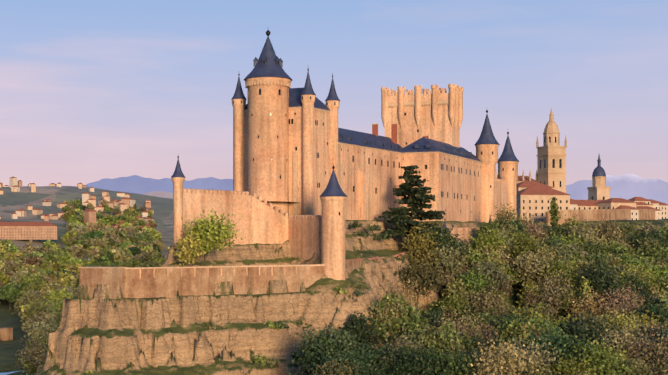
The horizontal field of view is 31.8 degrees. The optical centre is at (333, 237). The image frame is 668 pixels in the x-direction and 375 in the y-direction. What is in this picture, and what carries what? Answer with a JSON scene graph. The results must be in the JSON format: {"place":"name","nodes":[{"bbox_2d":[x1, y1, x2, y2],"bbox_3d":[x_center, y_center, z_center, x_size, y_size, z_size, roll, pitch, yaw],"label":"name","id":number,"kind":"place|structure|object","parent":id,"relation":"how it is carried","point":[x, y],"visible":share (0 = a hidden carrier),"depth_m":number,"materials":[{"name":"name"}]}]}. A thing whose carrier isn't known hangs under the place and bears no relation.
{"place":"outdoors","nodes":[
{"label":"outdoors","id":0,"kind":"place"},
{"bbox_2d":[0,368,30,374],"bbox_3d":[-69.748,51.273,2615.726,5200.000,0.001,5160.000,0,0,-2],"label":"river water","id":1,"kind":"structure","parent":0,"point":[4,372],"depth_m":448.76,"materials":[{"name":"blue liquid"}]},
{"bbox_2d":[143,191,172,198],"bbox_3d":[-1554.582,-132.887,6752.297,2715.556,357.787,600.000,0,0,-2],"label":"hills","id":2,"kind":"structure","parent":0,"point":[162,194],"depth_m":7039.69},
{"bbox_2d":[86,175,232,193],"bbox_3d":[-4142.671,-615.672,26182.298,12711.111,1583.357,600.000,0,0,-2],"label":"mountains","id":3,"kind":"structure","parent":0,"point":[135,184],"depth_m":26432.94,"materials":[{"name":"blue"}]},
{"bbox_2d":[79,218,490,298],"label":"alcazar terrace walls","id":4,"kind":"structure","parent":0,"point":[145,282],"depth_m":319.36,"materials":[{"name":"beige stone"}]},
{"bbox_2d":[0,186,667,331],"bbox_3d":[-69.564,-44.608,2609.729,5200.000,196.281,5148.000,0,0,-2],"label":"ground surroundings","id":5,"kind":"object","parent":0,"point":[11,202],"visible":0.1,"depth_m":2541.40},
{"bbox_2d":[0,221,57,239],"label":"monastery","id":6,"kind":"structure","parent":5,"relation":"on","point":[29,230],"depth_m":1281.03,"materials":[{"name":"stone"}]},
{"bbox_2d":[0,176,153,229],"bbox_3d":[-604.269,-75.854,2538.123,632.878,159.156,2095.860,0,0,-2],"label":"town houses","id":7,"kind":"structure","parent":5,"relation":"on","point":[123,203],"depth_m":2561.93,"materials":[{"name":"tile"}]},
{"bbox_2d":[0,165,667,374],"bbox_3d":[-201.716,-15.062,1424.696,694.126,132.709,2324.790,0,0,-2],"label":"vegetation trunks and branches","id":8,"kind":"object","parent":5,"relation":"on","point":[440,294],"visible":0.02,"depth_m":400.36,"materials":[{"name":"brown plant"}]},
{"bbox_2d":[61,199,156,252],"bbox_3d":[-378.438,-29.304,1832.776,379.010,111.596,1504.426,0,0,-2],"label":"trees","id":9,"kind":"object","parent":8,"relation":"attached to","point":[75,212],"visible":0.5,"depth_m":1775.44,"materials":[{"name":"green plant"}]},
{"bbox_2d":[496,108,566,192],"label":"cathedral","id":10,"kind":"structure","parent":5,"relation":"on","point":[551,162],"depth_m":896.78,"materials":[{"name":"stone"}]},
{"bbox_2d":[517,181,667,225],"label":"city buildings","id":11,"kind":"structure","parent":5,"relation":"on","point":[533,197],"depth_m":591.56,"materials":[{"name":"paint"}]},
{"bbox_2d":[587,155,610,200],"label":"domed tower","id":12,"kind":"structure","parent":5,"relation":"on","point":[598,190],"depth_m":758.71,"materials":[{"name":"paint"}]},
{"bbox_2d":[0,219,667,374],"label":"ground slopes","id":13,"kind":"structure","parent":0,"point":[8,347],"depth_m":481.01,"materials":[{"name":"green plant"}]},
{"bbox_2d":[0,327,12,340],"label":"bridge stone","id":14,"kind":"object","parent":13,"relation":"on","point":[6,333],"visible":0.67,"depth_m":571.41,"materials":[{"name":"beige stone"}]},
{"bbox_2d":[26,220,487,374],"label":"castle rock","id":15,"kind":"object","parent":13,"relation":"on","point":[100,332],"visible":0.42,"depth_m":317.02,"materials":[{"name":"beige stone"}]},
{"bbox_2d":[171,156,346,279],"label":"castle outer wall","id":16,"kind":"structure","parent":15,"relation":"on","point":[262,222],"depth_m":342.83,"materials":[{"name":"beige stone"}]},
{"bbox_2d":[231,30,518,222],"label":"castle","id":17,"kind":"structure","parent":15,"relation":"on","point":[291,146],"depth_m":403.93,"materials":[{"name":"beige stone"}]},
{"bbox_2d":[0,0,667,185],"label":"sky","id":18,"kind":"structure","parent":0,"point":[91,91],"materials":[{"name":"blue"}]},
{"bbox_2d":[566,174,667,203],"bbox_3d":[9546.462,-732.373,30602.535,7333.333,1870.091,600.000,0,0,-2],"label":"mountains","id":19,"kind":"structure","parent":0,"point":[627,186],"depth_m":30750.18,"materials":[{"name":"rock"}]}
]}

